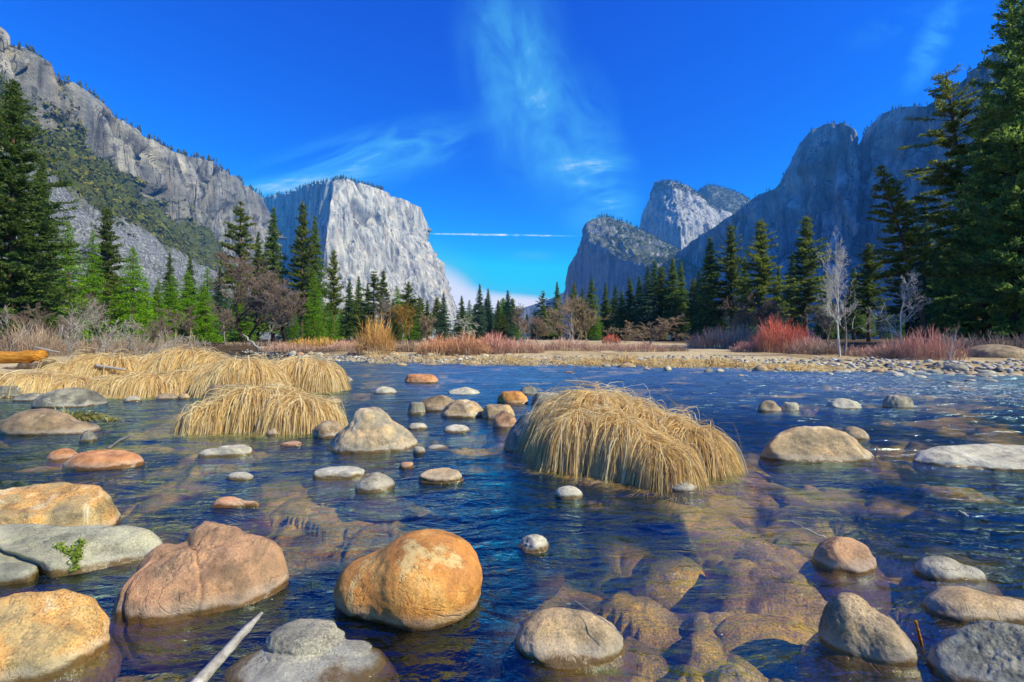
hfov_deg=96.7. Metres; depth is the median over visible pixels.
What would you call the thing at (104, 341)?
dead branch
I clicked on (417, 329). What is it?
conifer
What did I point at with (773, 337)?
willow brush
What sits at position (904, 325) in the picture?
conifer
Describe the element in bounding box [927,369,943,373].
cobble
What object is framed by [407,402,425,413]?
stone
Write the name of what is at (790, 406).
stone
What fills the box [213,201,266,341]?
conifer
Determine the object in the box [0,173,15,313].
conifer
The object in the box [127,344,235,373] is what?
straw tussock
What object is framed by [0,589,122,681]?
boulder
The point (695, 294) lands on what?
conifer
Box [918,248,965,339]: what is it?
conifer
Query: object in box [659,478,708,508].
boulder
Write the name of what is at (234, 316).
conifer
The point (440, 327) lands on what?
conifer
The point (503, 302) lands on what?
conifer
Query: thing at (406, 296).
conifer
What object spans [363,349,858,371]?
dry reeds
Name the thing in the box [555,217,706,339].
mountain
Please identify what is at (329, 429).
boulder
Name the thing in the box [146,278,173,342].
conifer
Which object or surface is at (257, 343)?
willow brush
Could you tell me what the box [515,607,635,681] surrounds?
boulder
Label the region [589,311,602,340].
conifer
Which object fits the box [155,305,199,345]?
bare tree
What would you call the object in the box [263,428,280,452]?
stone
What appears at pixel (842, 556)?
boulder
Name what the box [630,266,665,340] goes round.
conifer
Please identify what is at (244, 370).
straw tussock
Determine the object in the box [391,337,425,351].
willow brush
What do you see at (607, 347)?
willow brush
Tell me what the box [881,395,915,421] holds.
stone
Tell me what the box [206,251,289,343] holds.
bare tree
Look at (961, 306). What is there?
conifer
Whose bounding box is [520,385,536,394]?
stone
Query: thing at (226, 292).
conifer
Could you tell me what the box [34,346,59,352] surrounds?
driftwood pole
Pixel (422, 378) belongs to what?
stone
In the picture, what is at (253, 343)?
fallen snag
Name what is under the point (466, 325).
bare tree
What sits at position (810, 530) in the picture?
twig
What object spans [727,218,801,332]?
conifer
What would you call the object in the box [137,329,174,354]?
dead branch
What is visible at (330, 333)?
conifer
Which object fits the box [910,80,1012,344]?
conifer
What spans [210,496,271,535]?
stone
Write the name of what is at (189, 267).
conifer
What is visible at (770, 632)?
drowned boulder
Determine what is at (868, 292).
conifer
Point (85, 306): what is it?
bare tree
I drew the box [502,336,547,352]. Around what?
willow brush
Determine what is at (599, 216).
ridge wood
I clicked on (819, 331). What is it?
conifer
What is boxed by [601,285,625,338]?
conifer
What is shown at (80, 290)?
conifer
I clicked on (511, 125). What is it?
sky
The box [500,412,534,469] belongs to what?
boulder
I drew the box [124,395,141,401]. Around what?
stone
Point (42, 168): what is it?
conifer
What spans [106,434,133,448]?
stick
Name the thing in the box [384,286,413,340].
conifer
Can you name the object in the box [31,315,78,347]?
bare tree
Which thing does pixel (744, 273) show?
conifer
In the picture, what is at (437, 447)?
stone
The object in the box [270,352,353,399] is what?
straw tussock
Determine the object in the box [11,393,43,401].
stone
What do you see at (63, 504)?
boulder
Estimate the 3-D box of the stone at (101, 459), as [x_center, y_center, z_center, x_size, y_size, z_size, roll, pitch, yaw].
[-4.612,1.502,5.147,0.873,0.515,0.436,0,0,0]
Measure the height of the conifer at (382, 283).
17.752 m
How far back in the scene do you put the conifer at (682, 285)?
113.49 m
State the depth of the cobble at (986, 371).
18.88 m
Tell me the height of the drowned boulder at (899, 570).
0.658 m
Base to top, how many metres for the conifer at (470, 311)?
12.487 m
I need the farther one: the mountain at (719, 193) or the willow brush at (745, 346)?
the mountain at (719, 193)
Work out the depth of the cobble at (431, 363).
26.38 m
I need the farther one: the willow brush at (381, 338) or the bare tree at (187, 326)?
the bare tree at (187, 326)
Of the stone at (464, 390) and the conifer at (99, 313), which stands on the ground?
the conifer at (99, 313)
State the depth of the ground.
32.09 m
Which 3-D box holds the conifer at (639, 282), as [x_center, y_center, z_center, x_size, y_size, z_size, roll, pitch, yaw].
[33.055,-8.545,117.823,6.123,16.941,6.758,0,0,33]
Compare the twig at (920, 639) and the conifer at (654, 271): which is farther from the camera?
the conifer at (654, 271)
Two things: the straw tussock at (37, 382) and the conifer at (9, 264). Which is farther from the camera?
the conifer at (9, 264)
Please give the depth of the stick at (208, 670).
1.90 m
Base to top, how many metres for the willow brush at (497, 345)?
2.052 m
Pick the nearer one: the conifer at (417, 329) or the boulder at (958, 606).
the boulder at (958, 606)
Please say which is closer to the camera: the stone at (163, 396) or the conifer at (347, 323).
the stone at (163, 396)
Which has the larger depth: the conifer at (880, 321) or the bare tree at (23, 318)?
the conifer at (880, 321)
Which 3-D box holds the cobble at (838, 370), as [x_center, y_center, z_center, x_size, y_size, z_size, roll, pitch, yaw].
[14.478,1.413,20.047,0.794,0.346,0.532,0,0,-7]
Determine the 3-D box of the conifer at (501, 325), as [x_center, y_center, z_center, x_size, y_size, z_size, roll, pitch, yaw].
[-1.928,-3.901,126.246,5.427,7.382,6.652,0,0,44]
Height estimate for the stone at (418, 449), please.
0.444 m
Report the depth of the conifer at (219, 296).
79.86 m
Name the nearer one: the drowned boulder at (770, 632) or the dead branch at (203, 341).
the drowned boulder at (770, 632)
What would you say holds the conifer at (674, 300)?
on the ground
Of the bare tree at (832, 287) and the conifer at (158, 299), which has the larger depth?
the conifer at (158, 299)
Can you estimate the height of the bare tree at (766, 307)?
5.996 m
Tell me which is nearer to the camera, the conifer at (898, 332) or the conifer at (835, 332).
the conifer at (898, 332)
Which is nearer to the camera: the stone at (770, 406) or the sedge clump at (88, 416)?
the sedge clump at (88, 416)
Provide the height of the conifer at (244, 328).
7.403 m
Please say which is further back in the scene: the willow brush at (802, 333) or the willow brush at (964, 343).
the willow brush at (802, 333)
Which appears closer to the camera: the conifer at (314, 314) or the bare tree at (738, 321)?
the bare tree at (738, 321)
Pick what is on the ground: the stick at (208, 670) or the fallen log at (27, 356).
the fallen log at (27, 356)
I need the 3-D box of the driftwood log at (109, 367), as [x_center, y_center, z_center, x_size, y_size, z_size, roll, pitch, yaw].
[-11.638,0.766,13.198,0.878,0.204,0.095,0,0,0]
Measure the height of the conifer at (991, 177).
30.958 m
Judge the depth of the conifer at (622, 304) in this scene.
121.59 m
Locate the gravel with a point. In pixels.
(998, 365)
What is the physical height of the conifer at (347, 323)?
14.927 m
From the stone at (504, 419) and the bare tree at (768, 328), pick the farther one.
the bare tree at (768, 328)
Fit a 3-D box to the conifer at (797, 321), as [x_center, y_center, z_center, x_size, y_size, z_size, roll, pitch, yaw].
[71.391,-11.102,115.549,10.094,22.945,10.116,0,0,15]
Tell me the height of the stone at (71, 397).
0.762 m
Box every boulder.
[0,408,103,445]
[0,482,120,525]
[0,523,162,596]
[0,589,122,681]
[109,521,288,675]
[147,674,165,681]
[219,618,399,681]
[312,420,343,438]
[327,407,417,472]
[333,529,482,675]
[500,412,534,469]
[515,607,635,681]
[627,556,705,613]
[628,675,643,681]
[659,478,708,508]
[710,663,763,681]
[714,614,817,675]
[758,426,880,487]
[794,592,925,681]
[798,536,891,615]
[849,530,971,577]
[895,556,1003,605]
[906,586,1023,656]
[912,443,1023,493]
[923,620,1023,681]
[965,344,1023,357]
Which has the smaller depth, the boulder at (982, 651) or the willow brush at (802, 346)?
the boulder at (982, 651)
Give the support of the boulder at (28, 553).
on the riverbed
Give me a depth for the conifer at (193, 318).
74.19 m
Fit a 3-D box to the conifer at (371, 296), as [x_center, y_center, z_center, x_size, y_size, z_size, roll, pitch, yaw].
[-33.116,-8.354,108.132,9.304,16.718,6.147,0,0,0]
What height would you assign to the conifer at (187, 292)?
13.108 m
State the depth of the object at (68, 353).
16.07 m
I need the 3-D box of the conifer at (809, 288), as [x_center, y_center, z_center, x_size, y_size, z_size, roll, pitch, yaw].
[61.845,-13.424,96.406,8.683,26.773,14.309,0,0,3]
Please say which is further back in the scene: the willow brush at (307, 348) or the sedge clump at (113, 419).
the willow brush at (307, 348)
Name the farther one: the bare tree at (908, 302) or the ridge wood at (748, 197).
the ridge wood at (748, 197)
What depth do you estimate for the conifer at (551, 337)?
149.26 m
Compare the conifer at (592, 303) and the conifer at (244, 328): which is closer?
the conifer at (244, 328)
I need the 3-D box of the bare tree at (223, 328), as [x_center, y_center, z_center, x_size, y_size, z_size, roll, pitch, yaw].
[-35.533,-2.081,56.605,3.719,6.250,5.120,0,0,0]
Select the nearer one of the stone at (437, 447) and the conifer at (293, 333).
the stone at (437, 447)
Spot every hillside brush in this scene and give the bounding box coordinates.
[0,46,265,287]
[606,179,750,277]
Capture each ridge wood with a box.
[10,41,263,196]
[263,174,383,197]
[597,213,673,245]
[699,183,749,199]
[705,42,1007,231]
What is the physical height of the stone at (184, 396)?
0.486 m
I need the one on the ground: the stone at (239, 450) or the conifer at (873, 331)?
the conifer at (873, 331)
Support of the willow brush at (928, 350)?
on the ground
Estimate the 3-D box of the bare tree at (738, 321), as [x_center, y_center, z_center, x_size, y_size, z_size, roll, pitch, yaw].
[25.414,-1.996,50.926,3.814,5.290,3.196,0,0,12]
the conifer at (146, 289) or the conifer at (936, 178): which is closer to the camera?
the conifer at (936, 178)
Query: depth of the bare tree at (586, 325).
42.79 m
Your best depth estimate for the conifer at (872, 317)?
162.09 m
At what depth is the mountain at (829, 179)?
1519.70 m
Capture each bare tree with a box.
[2,303,58,347]
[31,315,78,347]
[54,292,116,351]
[121,312,180,344]
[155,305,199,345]
[205,298,242,345]
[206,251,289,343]
[230,258,309,342]
[254,290,296,345]
[372,294,395,342]
[381,304,416,341]
[418,313,435,344]
[455,316,477,337]
[512,303,533,343]
[527,314,558,343]
[542,300,574,347]
[555,291,585,347]
[562,301,610,345]
[603,313,692,348]
[717,291,793,332]
[721,301,755,334]
[758,309,781,331]
[798,300,847,343]
[813,226,856,355]
[820,269,892,355]
[857,269,934,342]
[942,323,960,363]
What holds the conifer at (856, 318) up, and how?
on the ground
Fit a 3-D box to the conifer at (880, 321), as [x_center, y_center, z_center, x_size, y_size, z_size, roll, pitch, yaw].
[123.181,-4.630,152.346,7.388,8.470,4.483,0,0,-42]
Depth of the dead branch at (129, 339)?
14.75 m
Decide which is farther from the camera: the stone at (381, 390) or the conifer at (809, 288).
the conifer at (809, 288)
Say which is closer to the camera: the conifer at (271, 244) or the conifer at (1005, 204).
the conifer at (1005, 204)
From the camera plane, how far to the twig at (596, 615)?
2.04 m
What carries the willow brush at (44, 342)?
on the ground
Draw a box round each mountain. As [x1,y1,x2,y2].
[0,27,288,338]
[263,179,458,338]
[467,292,563,338]
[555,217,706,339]
[639,180,732,248]
[676,44,1006,338]
[698,186,749,213]
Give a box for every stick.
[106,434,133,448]
[190,611,262,681]
[958,510,973,516]
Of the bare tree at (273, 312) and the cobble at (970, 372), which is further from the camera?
the bare tree at (273, 312)
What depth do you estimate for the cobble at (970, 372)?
18.55 m
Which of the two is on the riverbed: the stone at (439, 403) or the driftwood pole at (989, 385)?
the stone at (439, 403)
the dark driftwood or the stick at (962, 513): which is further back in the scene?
the dark driftwood
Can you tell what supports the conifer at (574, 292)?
on the ground
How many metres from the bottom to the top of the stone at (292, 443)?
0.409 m
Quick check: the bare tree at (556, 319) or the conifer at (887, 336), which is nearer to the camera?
the bare tree at (556, 319)
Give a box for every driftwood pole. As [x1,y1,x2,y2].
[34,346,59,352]
[946,381,1016,387]
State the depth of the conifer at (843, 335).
153.74 m
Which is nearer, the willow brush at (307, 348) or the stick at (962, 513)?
the stick at (962, 513)
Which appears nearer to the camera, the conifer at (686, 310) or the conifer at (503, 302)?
the conifer at (686, 310)
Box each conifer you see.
[0,78,91,347]
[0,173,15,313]
[0,327,17,338]
[4,161,80,341]
[45,219,104,343]
[65,279,103,309]
[72,204,131,337]
[72,278,107,339]
[73,230,116,342]
[96,273,130,334]
[100,246,167,347]
[128,289,152,324]
[130,279,154,339]
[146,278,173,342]
[157,253,181,334]
[162,272,189,341]
[173,270,198,340]
[175,307,189,341]
[181,256,198,317]
[185,289,231,342]
[186,290,215,342]
[186,301,199,335]
[191,267,233,341]
[194,284,227,341]
[210,267,236,341]
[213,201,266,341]
[222,281,259,341]
[224,289,234,337]
[235,303,253,339]
[246,230,265,340]
[249,206,292,340]
[275,301,298,338]
[281,200,321,341]
[287,309,300,343]
[295,301,313,338]
[296,215,333,337]
[299,269,329,341]
[317,302,353,338]
[322,250,346,339]
[325,312,338,343]
[335,309,347,338]
[337,279,360,340]
[351,276,367,338]
[354,271,386,338]
[361,283,375,337]
[376,269,391,329]
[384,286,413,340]
[387,301,419,339]
[392,281,421,340]
[410,307,425,338]
[416,297,437,339]
[420,300,435,339]
[429,297,444,327]
[431,293,454,340]
[452,296,471,337]
[464,300,476,339]
[467,284,491,339]
[472,298,501,339]
[482,288,498,339]
[492,300,501,337]
[493,297,527,339]
[493,314,511,338]
[498,290,520,339]
[506,299,520,338]
[523,322,548,338]
[524,314,530,331]
[529,309,535,338]
[531,304,554,339]
[532,291,551,336]
[540,311,562,338]
[549,282,566,339]
[566,283,577,339]
[568,288,592,339]
[570,297,588,339]
[577,277,605,339]
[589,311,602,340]
[598,282,614,339]
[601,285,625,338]
[612,290,628,339]
[616,278,637,337]
[629,276,646,338]
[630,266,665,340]
[643,261,664,331]
[645,266,680,338]
[654,259,688,339]
[675,262,690,339]
[681,270,706,339]
[681,278,702,338]
[688,237,734,337]
[705,223,756,330]
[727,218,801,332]
[733,257,757,336]
[768,265,784,325]
[773,216,839,338]
[777,253,813,337]
[810,324,823,338]
[811,269,840,338]
[819,322,849,338]
[829,311,850,338]
[838,267,873,339]
[843,243,893,341]
[844,319,871,338]
[849,313,875,338]
[855,165,964,340]
[855,306,877,338]
[861,317,878,336]
[873,315,884,338]
[874,64,1005,343]
[874,309,891,334]
[876,245,921,340]
[879,319,894,338]
[883,315,904,331]
[890,314,917,337]
[893,204,955,342]
[894,319,904,338]
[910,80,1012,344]
[914,227,965,336]
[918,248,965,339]
[924,191,995,341]
[932,0,1023,344]
[948,0,1023,318]
[963,93,1023,343]
[979,176,1023,277]
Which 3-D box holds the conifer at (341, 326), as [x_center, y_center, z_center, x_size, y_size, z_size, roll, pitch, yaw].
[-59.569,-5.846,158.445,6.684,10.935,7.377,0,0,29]
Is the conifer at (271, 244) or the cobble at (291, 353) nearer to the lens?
the cobble at (291, 353)
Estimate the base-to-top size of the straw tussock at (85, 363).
1.594 m
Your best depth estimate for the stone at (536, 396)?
9.97 m
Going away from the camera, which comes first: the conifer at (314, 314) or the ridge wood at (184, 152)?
the conifer at (314, 314)
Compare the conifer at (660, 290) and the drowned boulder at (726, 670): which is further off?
the conifer at (660, 290)
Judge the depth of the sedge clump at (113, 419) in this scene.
7.59 m
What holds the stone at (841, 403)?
on the riverbed
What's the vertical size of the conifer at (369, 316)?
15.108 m
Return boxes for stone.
[0,386,21,401]
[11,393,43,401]
[31,387,107,413]
[40,448,77,467]
[62,449,145,483]
[77,430,101,452]
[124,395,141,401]
[156,393,177,399]
[178,393,190,406]
[194,444,256,466]
[204,384,238,398]
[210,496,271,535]
[226,472,261,499]
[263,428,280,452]
[276,441,302,450]
[307,466,365,507]
[326,398,341,404]
[345,472,404,524]
[370,386,396,399]
[399,462,413,468]
[405,374,437,388]
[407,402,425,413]
[408,423,432,448]
[413,446,424,453]
[415,467,463,515]
[420,395,454,414]
[426,445,448,450]
[438,424,474,448]
[441,399,483,417]
[448,387,479,400]
[482,404,514,419]
[486,410,516,446]
[497,391,527,404]
[518,534,563,597]
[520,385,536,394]
[530,392,558,410]
[554,486,582,498]
[757,400,781,413]
[781,402,802,414]
[825,398,861,416]
[842,426,876,457]
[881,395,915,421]
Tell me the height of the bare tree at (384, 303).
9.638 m
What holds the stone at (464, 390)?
in the river water
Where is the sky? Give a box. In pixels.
[0,0,1023,315]
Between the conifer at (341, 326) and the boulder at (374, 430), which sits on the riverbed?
the boulder at (374, 430)
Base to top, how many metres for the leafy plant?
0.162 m
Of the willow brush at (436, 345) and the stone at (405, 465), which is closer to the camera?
the stone at (405, 465)
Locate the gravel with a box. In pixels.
[241,350,1023,374]
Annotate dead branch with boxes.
[0,304,40,350]
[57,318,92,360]
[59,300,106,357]
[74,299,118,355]
[84,327,117,354]
[94,318,125,355]
[115,317,141,353]
[121,314,149,354]
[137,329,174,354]
[155,334,212,353]
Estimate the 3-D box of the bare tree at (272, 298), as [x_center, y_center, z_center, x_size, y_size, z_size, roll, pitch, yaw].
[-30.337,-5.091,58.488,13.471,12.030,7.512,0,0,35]
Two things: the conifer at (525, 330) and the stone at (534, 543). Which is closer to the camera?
the stone at (534, 543)
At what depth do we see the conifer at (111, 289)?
67.31 m
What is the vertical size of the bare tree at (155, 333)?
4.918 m
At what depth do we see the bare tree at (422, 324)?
53.47 m
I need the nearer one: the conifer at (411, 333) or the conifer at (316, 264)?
the conifer at (316, 264)
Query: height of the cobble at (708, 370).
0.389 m
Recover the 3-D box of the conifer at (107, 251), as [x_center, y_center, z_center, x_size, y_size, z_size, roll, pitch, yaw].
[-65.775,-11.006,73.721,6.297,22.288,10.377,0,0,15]
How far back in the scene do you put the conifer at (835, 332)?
154.57 m
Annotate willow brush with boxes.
[0,315,89,355]
[62,326,171,354]
[135,329,215,353]
[217,340,286,345]
[257,340,320,351]
[279,336,350,348]
[317,339,368,350]
[348,314,401,354]
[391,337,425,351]
[409,333,465,354]
[440,328,494,354]
[473,330,518,353]
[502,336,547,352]
[539,334,593,350]
[587,342,631,350]
[601,334,620,343]
[613,341,668,351]
[662,343,689,351]
[684,322,750,348]
[720,322,772,347]
[727,340,772,351]
[748,312,802,352]
[776,321,815,346]
[782,331,835,353]
[805,340,850,354]
[841,343,888,356]
[865,335,926,357]
[882,324,971,359]
[919,328,1001,349]
[963,329,1023,348]
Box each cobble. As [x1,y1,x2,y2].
[288,351,295,355]
[425,362,437,367]
[617,362,635,369]
[663,366,671,370]
[703,368,712,372]
[752,364,767,370]
[832,369,843,372]
[872,369,883,371]
[900,369,916,372]
[913,375,926,382]
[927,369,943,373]
[943,364,968,370]
[964,371,977,374]
[972,373,996,378]
[977,370,996,373]
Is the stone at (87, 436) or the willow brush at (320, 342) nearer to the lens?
the stone at (87, 436)
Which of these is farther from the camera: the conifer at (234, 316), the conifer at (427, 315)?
the conifer at (427, 315)
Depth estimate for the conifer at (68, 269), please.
57.97 m
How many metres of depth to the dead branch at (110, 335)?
15.40 m
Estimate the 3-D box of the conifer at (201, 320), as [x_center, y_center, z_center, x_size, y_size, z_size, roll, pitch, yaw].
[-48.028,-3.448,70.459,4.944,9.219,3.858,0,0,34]
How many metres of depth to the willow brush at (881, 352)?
24.82 m
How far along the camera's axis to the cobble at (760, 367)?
21.21 m
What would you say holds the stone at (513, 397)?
in the river water
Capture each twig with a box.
[573,599,619,632]
[792,520,824,537]
[914,620,923,646]
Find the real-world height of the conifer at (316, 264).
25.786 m
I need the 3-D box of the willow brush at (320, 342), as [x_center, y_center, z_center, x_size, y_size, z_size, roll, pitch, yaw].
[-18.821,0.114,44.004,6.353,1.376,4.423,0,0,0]
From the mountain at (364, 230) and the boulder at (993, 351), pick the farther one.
the mountain at (364, 230)
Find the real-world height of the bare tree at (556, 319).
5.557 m
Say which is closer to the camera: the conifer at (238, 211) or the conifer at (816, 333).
the conifer at (238, 211)
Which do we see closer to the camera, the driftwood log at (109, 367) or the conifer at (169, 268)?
the driftwood log at (109, 367)
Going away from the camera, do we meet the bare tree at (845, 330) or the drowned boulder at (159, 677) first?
the drowned boulder at (159, 677)
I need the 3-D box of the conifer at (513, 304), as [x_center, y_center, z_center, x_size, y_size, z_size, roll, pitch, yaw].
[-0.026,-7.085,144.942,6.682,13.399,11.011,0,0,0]
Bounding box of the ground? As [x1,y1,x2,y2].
[0,339,1023,401]
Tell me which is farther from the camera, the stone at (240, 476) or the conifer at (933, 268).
the conifer at (933, 268)
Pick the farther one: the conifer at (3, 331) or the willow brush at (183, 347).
the conifer at (3, 331)
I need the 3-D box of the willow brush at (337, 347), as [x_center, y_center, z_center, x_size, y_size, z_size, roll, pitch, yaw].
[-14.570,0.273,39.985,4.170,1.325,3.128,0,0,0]
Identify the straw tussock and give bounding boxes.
[0,368,97,399]
[33,347,139,377]
[83,370,176,399]
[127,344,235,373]
[145,360,223,398]
[165,380,347,452]
[187,352,291,403]
[233,353,279,363]
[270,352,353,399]
[497,378,771,506]
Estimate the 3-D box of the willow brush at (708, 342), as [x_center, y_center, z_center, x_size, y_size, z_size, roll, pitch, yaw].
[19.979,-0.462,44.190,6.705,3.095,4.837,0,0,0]
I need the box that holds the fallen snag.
[242,334,258,348]
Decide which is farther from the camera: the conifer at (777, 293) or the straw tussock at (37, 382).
the conifer at (777, 293)
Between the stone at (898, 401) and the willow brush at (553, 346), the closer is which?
the stone at (898, 401)
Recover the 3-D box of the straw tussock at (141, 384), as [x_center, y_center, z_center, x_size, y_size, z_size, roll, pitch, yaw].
[-9.800,1.252,11.876,3.624,1.038,2.389,0,0,0]
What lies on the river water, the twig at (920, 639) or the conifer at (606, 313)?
the twig at (920, 639)
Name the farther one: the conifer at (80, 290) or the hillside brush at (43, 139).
the hillside brush at (43, 139)
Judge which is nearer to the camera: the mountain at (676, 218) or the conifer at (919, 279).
the conifer at (919, 279)
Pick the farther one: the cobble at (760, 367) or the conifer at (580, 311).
the conifer at (580, 311)
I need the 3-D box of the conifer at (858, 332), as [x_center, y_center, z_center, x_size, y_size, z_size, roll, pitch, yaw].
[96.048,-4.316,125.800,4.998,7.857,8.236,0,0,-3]
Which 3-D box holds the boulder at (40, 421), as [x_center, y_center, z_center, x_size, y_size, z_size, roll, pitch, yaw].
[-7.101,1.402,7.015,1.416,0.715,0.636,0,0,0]
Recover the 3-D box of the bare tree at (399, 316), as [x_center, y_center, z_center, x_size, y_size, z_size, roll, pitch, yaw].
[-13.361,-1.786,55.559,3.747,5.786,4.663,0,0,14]
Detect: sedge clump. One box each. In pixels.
[54,406,113,423]
[100,417,123,421]
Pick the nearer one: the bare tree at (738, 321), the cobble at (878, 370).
the cobble at (878, 370)
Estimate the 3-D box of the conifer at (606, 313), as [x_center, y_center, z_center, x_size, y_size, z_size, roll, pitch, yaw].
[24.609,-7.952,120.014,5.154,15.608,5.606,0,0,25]
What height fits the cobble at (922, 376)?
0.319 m
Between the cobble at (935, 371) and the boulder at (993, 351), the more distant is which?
the boulder at (993, 351)
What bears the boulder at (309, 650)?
on the riverbed
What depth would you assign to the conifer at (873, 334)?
138.36 m
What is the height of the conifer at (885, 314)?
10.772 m
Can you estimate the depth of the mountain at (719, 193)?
3542.34 m
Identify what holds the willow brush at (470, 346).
on the ground
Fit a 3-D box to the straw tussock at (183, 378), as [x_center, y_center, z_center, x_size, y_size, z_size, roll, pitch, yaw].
[-8.330,1.137,12.436,3.667,1.269,2.568,0,0,0]
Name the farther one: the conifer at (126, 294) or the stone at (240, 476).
the conifer at (126, 294)
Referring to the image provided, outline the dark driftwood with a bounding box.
[3,359,56,369]
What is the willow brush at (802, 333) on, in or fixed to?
on the ground
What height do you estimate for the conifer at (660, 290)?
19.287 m
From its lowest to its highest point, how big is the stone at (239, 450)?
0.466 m
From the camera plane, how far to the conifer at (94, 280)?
59.92 m
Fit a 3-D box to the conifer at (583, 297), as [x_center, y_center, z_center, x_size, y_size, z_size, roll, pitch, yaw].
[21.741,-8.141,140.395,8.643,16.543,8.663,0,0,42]
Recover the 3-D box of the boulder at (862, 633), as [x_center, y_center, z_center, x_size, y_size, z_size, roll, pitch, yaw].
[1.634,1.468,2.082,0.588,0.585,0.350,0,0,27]
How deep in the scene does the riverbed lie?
3.55 m
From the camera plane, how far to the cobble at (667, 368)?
21.61 m
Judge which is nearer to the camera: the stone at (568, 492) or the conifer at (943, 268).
the stone at (568, 492)
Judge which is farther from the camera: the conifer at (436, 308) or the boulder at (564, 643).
the conifer at (436, 308)
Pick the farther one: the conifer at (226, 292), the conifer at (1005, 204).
the conifer at (226, 292)
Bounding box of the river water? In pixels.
[0,353,1023,681]
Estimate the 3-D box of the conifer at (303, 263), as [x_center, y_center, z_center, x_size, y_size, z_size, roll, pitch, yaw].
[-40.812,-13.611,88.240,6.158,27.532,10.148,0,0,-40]
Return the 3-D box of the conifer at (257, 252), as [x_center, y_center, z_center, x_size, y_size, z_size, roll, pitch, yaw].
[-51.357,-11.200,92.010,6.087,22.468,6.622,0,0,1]
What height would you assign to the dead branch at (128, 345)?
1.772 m
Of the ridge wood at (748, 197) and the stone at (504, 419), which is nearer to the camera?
the stone at (504, 419)
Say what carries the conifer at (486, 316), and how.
on the ground
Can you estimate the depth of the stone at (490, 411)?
8.19 m
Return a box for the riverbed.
[0,363,1023,681]
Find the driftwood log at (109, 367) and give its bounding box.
[94,364,126,370]
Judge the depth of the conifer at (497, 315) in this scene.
137.68 m
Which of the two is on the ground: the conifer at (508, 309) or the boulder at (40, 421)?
the conifer at (508, 309)
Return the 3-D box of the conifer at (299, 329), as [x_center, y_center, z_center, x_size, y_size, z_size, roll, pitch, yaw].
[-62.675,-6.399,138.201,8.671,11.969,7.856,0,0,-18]
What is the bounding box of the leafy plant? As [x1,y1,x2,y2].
[52,537,86,571]
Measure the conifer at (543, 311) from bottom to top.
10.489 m
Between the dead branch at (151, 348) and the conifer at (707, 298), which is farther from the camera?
the conifer at (707, 298)
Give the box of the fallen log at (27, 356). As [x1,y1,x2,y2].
[0,350,47,363]
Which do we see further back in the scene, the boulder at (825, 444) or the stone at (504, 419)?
the stone at (504, 419)
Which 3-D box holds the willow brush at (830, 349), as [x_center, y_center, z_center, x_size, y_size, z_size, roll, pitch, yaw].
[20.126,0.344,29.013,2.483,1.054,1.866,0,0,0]
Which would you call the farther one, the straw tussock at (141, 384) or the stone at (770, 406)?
the straw tussock at (141, 384)
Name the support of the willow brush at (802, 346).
on the ground
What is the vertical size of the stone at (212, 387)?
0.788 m
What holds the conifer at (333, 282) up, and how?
on the ground
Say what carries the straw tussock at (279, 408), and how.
on the riverbed
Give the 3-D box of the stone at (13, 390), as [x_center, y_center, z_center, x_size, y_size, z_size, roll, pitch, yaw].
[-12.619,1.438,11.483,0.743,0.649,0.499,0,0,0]
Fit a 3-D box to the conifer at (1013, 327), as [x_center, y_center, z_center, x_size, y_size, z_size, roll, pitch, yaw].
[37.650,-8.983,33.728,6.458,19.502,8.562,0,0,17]
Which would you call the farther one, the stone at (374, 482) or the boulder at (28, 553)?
the stone at (374, 482)
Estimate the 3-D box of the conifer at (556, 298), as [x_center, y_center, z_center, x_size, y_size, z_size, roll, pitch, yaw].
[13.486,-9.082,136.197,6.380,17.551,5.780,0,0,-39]
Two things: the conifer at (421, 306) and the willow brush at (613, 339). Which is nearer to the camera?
the willow brush at (613, 339)
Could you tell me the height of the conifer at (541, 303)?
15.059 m
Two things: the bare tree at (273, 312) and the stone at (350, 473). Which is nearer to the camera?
the stone at (350, 473)
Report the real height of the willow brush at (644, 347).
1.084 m
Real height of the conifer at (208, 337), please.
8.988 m
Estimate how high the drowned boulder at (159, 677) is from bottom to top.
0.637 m
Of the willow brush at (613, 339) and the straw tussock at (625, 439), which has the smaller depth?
the straw tussock at (625, 439)
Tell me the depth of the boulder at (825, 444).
5.34 m
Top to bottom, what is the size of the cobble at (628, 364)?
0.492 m
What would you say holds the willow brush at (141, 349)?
on the ground
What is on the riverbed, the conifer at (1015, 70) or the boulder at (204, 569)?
the boulder at (204, 569)
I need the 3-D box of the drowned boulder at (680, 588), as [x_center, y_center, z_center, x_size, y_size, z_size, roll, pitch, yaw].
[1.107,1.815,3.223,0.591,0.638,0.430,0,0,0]
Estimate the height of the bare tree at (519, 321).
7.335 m
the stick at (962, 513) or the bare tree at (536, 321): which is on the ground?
the bare tree at (536, 321)
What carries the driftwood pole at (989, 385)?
on the river water
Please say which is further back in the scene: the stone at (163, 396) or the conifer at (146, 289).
the conifer at (146, 289)
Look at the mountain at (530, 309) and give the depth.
4480.77 m
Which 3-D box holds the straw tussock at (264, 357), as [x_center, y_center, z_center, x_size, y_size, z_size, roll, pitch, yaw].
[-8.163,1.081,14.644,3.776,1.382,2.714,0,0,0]

